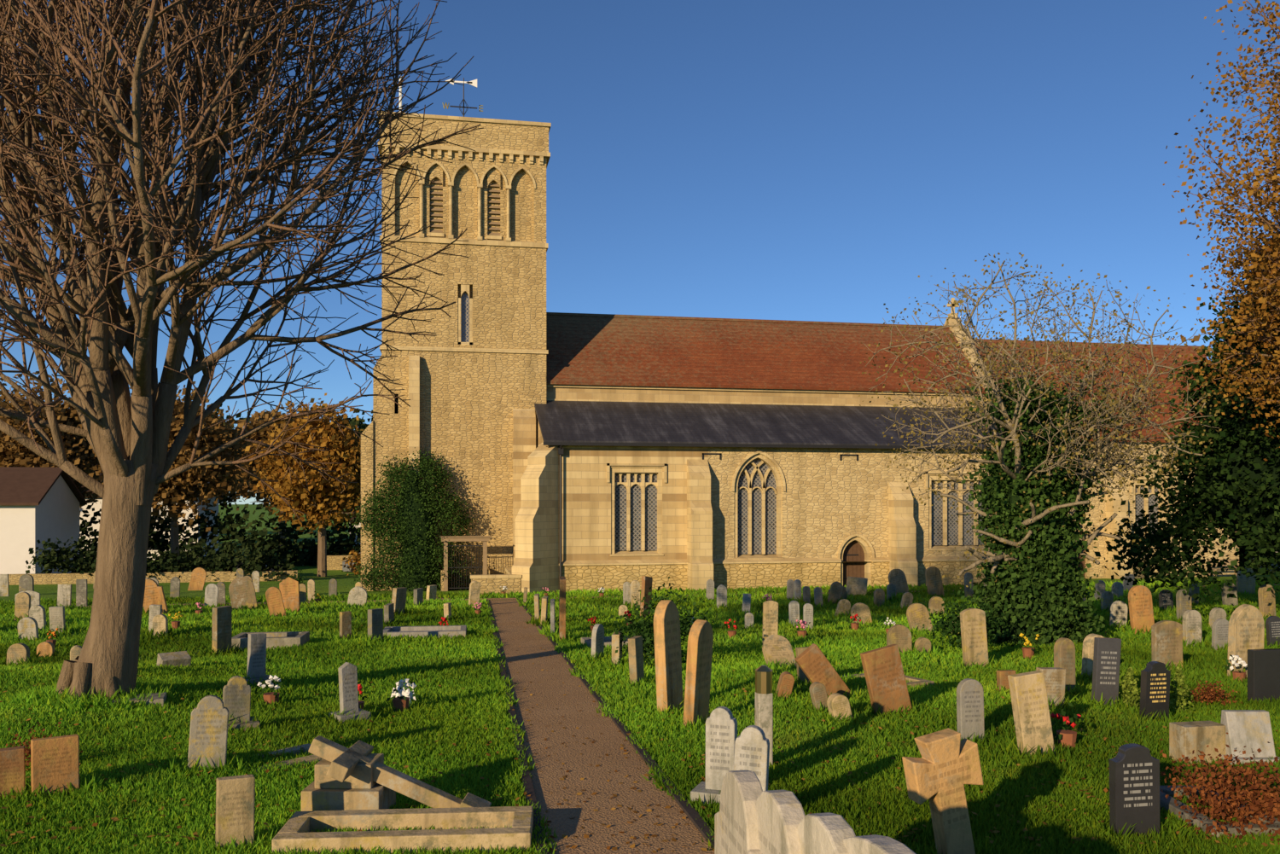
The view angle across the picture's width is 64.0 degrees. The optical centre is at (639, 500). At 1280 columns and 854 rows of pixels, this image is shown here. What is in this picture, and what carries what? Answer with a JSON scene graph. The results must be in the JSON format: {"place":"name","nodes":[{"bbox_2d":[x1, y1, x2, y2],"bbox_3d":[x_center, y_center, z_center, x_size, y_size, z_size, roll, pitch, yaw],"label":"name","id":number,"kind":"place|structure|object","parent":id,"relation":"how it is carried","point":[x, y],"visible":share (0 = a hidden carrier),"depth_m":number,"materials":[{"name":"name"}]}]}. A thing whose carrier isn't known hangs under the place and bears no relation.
{"place":"outdoors","nodes":[
{"label":"outdoors","id":0,"kind":"place"},
{"bbox_2d":[221,556,360,571],"bbox_3d":[-21.234,4.165,65.694,11.936,1.170,3.389,0,0,-44],"label":"car","id":1,"kind":"object","parent":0,"point":[265,567],"depth_m":62.52,"materials":[{"name":"red metal"}]},
{"bbox_2d":[399,75,477,112],"bbox_3d":[-9.292,-17.875,45.941,4.520,3.250,1.009,0,0,-53],"label":"weather vane","id":2,"kind":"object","parent":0,"point":[473,83],"depth_m":47.24,"materials":[{"name":"white metal"}]},
{"bbox_2d":[442,102,482,111],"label":"weather vane letters","id":3,"kind":"object","parent":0,"point":[445,104],"visible":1,"depth_m":47.17,"materials":[{"name":"metal"}]},
{"bbox_2d":[0,577,1279,853],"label":"grass","id":4,"kind":"structure","parent":0,"point":[826,789],"depth_m":10.08,"materials":[{"name":"green plant"}]},
{"bbox_2d":[0,504,1279,853],"bbox_3d":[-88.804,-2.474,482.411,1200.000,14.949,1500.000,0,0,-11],"label":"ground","id":5,"kind":"structure","parent":0,"point":[307,574],"depth_m":44.96,"materials":[{"name":"green plant"}]},
{"bbox_2d":[0,366,104,508],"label":"tree","id":6,"kind":"object","parent":5,"relation":"on","point":[14,453],"visible":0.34,"depth_m":68.06,"materials":[{"name":"brown plant"}]},
{"bbox_2d":[8,555,352,585],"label":"boundary wall","id":7,"kind":"structure","parent":5,"relation":"on","point":[334,562],"depth_m":56.00,"materials":[{"name":"beige stone"}]},
{"bbox_2d":[155,468,215,570],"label":"tree","id":8,"kind":"object","parent":5,"relation":"on","point":[174,537],"visible":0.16,"depth_m":65.81,"materials":[{"name":"brown plant"}]},
{"bbox_2d":[84,381,266,531],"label":"tree leaves","id":9,"kind":"object","parent":8,"relation":"on","point":[214,437],"visible":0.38,"depth_m":64.62,"materials":[{"name":"brown plant"}]},
{"bbox_2d":[79,497,360,566],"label":"hedge","id":10,"kind":"object","parent":5,"relation":"on","point":[309,557],"visible":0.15,"depth_m":76.59,"materials":[{"name":"green plant"}]},
{"bbox_2d":[208,398,251,511],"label":"tree leaves","id":11,"kind":"object","parent":5,"relation":"on","point":[224,502],"depth_m":103.86,"materials":[{"name":"brown plant"}]},
{"bbox_2d":[0,0,483,699],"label":"tree","id":12,"kind":"object","parent":5,"relation":"on","point":[58,49],"depth_m":10.49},
{"bbox_2d":[242,411,299,511],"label":"tree leaves","id":13,"kind":"object","parent":5,"relation":"on","point":[253,503],"depth_m":125.81,"materials":[{"name":"brown plant"}]},
{"bbox_2d":[223,408,351,546],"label":"tree leaves","id":14,"kind":"object","parent":5,"relation":"on","point":[265,416],"depth_m":89.16,"materials":[{"name":"brown plant"}]},
{"bbox_2d":[290,425,360,576],"bbox_3d":[-19.584,-0.129,63.821,5.169,10.058,7.055,0,0,-38],"label":"tree","id":15,"kind":"object","parent":5,"relation":"on","point":[322,558],"visible":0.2,"depth_m":63.57,"materials":[{"name":"brown plant"}]},
{"bbox_2d":[241,392,363,533],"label":"tree leaves","id":16,"kind":"object","parent":15,"relation":"on","point":[332,440],"visible":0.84,"depth_m":61.90,"materials":[{"name":"orange plant"}]},
{"bbox_2d":[340,550,360,575],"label":"beech hedge","id":17,"kind":"object","parent":5,"relation":"on","point":[354,558],"visible":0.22,"depth_m":65.12,"materials":[{"name":"brown plant"}]},
{"bbox_2d":[342,552,360,571],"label":"silver car","id":18,"kind":"object","parent":5,"relation":"on","point":[345,569],"visible":0.22,"depth_m":68.04,"materials":[{"name":"grey metal"}]},
{"bbox_2d":[331,408,372,436],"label":"tree leaves","id":19,"kind":"object","parent":5,"relation":"on","point":[359,423],"visible":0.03,"depth_m":113.70,"materials":[{"name":"green plant"}]},
{"bbox_2d":[341,446,479,592],"bbox_3d":[-9.397,1.077,42.319,5.723,6.722,3.610,0,0,-11],"label":"bush","id":20,"kind":"object","parent":5,"relation":"on","point":[433,474],"depth_m":42.39,"materials":[{"name":"green plant"}]},
{"bbox_2d":[389,629,459,632],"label":"grave chippings","id":21,"kind":"object","parent":5,"relation":"on","point":[425,631],"visible":0.07,"depth_m":21.12,"materials":[{"name":"grey gravel"}]},
{"bbox_2d":[0,553,1276,853],"bbox_3d":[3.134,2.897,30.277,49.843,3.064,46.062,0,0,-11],"label":"graves","id":22,"kind":"object","parent":5,"relation":"on","point":[357,786],"visible":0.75,"depth_m":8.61,"materials":[{"name":"beige stone"}]},
{"bbox_2d":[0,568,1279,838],"bbox_3d":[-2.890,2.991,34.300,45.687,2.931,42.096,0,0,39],"label":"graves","id":23,"kind":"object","parent":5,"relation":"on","point":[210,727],"visible":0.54,"depth_m":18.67,"materials":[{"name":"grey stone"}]},
{"bbox_2d":[0,475,1279,574],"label":"house","id":24,"kind":"structure","parent":5,"relation":"on","point":[54,514],"depth_m":57.71,"materials":[{"name":"white paint"}]},
{"bbox_2d":[0,464,360,521],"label":"house roofs","id":25,"kind":"structure","parent":24,"relation":"on","point":[26,485],"depth_m":57.93,"materials":[{"name":"red tile"}]},
{"bbox_2d":[147,507,1279,557],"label":"house windows","id":26,"kind":"structure","parent":24,"relation":"in","point":[158,519],"depth_m":84.41,"materials":[{"name":"black glass"}]},
{"bbox_2d":[0,596,1279,853],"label":"fallen leaves","id":27,"kind":"object","parent":5,"relation":"on","point":[582,779],"visible":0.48,"depth_m":7.44,"materials":[{"name":"brown plant"}]},
{"bbox_2d":[5,676,1279,844],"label":"grave plants","id":28,"kind":"object","parent":5,"relation":"on","point":[1269,805],"visible":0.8,"depth_m":6.77,"materials":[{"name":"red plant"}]},
{"bbox_2d":[38,585,1247,739],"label":"flower leaves","id":29,"kind":"object","parent":5,"relation":"on","point":[1059,737],"visible":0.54,"depth_m":13.11,"materials":[{"name":"green plant"}]},
{"bbox_2d":[257,586,1247,727],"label":"flowers","id":30,"kind":"object","parent":29,"relation":"on","point":[401,682],"depth_m":11.50,"materials":[{"name":"plant"}]},
{"bbox_2d":[277,570,1014,668],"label":"green shrubs","id":31,"kind":"object","parent":5,"relation":"on","point":[954,626],"visible":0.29,"depth_m":15.44,"materials":[{"name":"green plant"}]},
{"bbox_2d":[46,591,1245,749],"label":"flower pots","id":32,"kind":"object","parent":5,"relation":"on","point":[1067,735],"visible":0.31,"depth_m":11.51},
{"bbox_2d":[46,628,58,639],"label":"orange flowers","id":33,"kind":"object","parent":32,"relation":"on","point":[54,633],"visible":0.25,"depth_m":19.23,"materials":[{"name":"orange plant"}]},
{"bbox_2d":[390,686,416,706],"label":"flowers","id":34,"kind":"object","parent":32,"relation":"on","point":[402,694],"visible":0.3,"depth_m":11.64,"materials":[{"name":"white plant"}]},
{"bbox_2d":[196,587,1086,628],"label":"pink flowers","id":35,"kind":"object","parent":32,"relation":"on","point":[803,625],"visible":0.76,"depth_m":26.93,"materials":[{"name":"pink plant"}]},
{"bbox_2d":[168,593,1128,645],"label":"yellow flowers","id":36,"kind":"object","parent":32,"relation":"on","point":[1026,642],"visible":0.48,"depth_m":15.66,"materials":[{"name":"yellow plant"}]},
{"bbox_2d":[25,528,1279,581],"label":"dark hedge","id":37,"kind":"object","parent":5,"relation":"on","point":[256,559],"visible":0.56,"depth_m":56.36,"materials":[{"name":"green plant"}]},
{"bbox_2d":[80,584,1279,853],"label":"paths","id":38,"kind":"structure","parent":5,"relation":"on","point":[556,689],"depth_m":8.51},
{"bbox_2d":[486,599,714,853],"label":"path edging","id":39,"kind":"object","parent":38,"relation":"on","point":[693,816],"visible":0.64,"depth_m":8.31,"materials":[{"name":"stone"}]},
{"bbox_2d":[203,573,1279,804],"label":"graves","id":40,"kind":"object","parent":5,"relation":"on","point":[730,749],"visible":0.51,"depth_m":9.20,"materials":[{"name":"white stone"}]},
{"bbox_2d":[377,110,1169,593],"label":"stone trim","id":41,"kind":"structure","parent":5,"relation":"on","point":[534,567],"depth_m":42.49,"materials":[{"name":"beige stone"}]},
{"bbox_2d":[561,560,991,592],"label":"wall plinth","id":42,"kind":"structure","parent":5,"relation":"on","point":[727,576],"depth_m":42.00,"materials":[{"name":"beige stone"}]},
{"bbox_2d":[512,387,983,564],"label":"church wall","id":43,"kind":"structure","parent":42,"relation":"on","point":[585,511],"depth_m":41.51,"materials":[{"name":"beige stone"}]},
{"bbox_2d":[534,400,1000,447],"bbox_3d":[6.402,-3.310,44.600,21.640,2.180,4.830,0,0,-11],"label":"aisle roof","id":44,"kind":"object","parent":43,"relation":"on","point":[593,421],"visible":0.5,"depth_m":43.92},
{"bbox_2d":[546,312,1213,442],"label":"tiled roof","id":45,"kind":"structure","parent":43,"relation":"on","point":[620,350],"depth_m":48.61,"materials":[{"name":"red tile"}]},
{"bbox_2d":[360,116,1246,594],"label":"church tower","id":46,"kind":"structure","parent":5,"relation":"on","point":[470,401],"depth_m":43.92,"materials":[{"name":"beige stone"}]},
{"bbox_2d":[714,770,915,853],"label":"graves","id":47,"kind":"object","parent":5,"relation":"on","point":[751,817],"visible":1,"depth_m":3.57,"materials":[{"name":"white stone"}]},
{"bbox_2d":[858,252,1228,588],"bbox_3d":[6.949,-0.787,18.577,6.693,7.063,6.827,0,0,-11],"label":"hawthorn","id":48,"kind":"object","parent":5,"relation":"on","point":[1117,461],"depth_m":17.55,"materials":[{"name":"brown plant"}]},
{"bbox_2d":[960,358,1125,645],"bbox_3d":[7.094,0.291,18.652,3.286,5.884,2.957,0,0,-11],"label":"ivy","id":49,"kind":"object","parent":48,"relation":"attached to","point":[1066,578],"depth_m":17.99,"materials":[{"name":"green plant"}]},
{"bbox_2d":[1139,661,1170,721],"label":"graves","id":50,"kind":"object","parent":5,"relation":"on","point":[1154,688],"visible":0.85,"depth_m":10.22,"materials":[{"name":"black stone"}]},
{"bbox_2d":[1113,666,1198,714],"bbox_3d":[5.511,2.108,10.974,0.894,0.652,0.516,0,0,6],"label":"shrub","id":51,"kind":"object","parent":5,"relation":"on","point":[1178,673],"visible":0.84,"depth_m":10.96,"materials":[{"name":"green plant"}]},
{"bbox_2d":[1091,589,1279,837],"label":"graves","id":52,"kind":"object","parent":5,"relation":"on","point":[1134,783],"visible":0.82,"depth_m":6.70,"materials":[{"name":"black stone"}]},
{"bbox_2d":[1093,223,1279,610],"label":"yew","id":53,"kind":"object","parent":5,"relation":"on","point":[1194,512],"depth_m":24.05,"materials":[{"name":"green plant"}]},
{"bbox_2d":[1159,0,1279,460],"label":"tree","id":54,"kind":"object","parent":5,"relation":"on","point":[1250,284],"depth_m":20.52,"materials":[{"name":"brown plant"}]},
{"bbox_2d":[0,0,1279,504],"label":"sky","id":55,"kind":"structure","parent":0,"point":[812,160],"materials":[{"name":"blue"}]},
{"bbox_2d":[754,665,772,693],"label":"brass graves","id":56,"kind":"object","parent":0,"point":[763,679],"visible":1,"depth_m":8.35,"materials":[{"name":"brown metal"}]},
{"bbox_2d":[395,77,1157,591],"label":"church","id":57,"kind":"structure","parent":0,"point":[742,520],"depth_m":42.47,"materials":[{"name":"beige stone"}]},
{"bbox_2d":[708,441,1247,578],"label":"church wall","id":58,"kind":"structure","parent":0,"point":[831,502],"depth_m":42.90,"materials":[{"name":"beige stone"}]},
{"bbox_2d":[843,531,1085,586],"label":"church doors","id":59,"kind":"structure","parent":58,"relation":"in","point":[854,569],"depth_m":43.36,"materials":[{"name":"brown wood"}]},
{"bbox_2d":[1117,335,1215,369],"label":"tree leaves","id":60,"kind":"object","parent":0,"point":[1196,339],"depth_m":66.98,"materials":[{"name":"brown plant"}]},
{"bbox_2d":[1206,558,1239,575],"bbox_3d":[28.659,3.349,50.123,1.700,0.900,0.500,0,0,-11],"label":"bench","id":61,"kind":"object","parent":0,"point":[1214,569],"visible":0.26,"depth_m":50.30,"materials":[{"name":"brown wood"}]}
]}

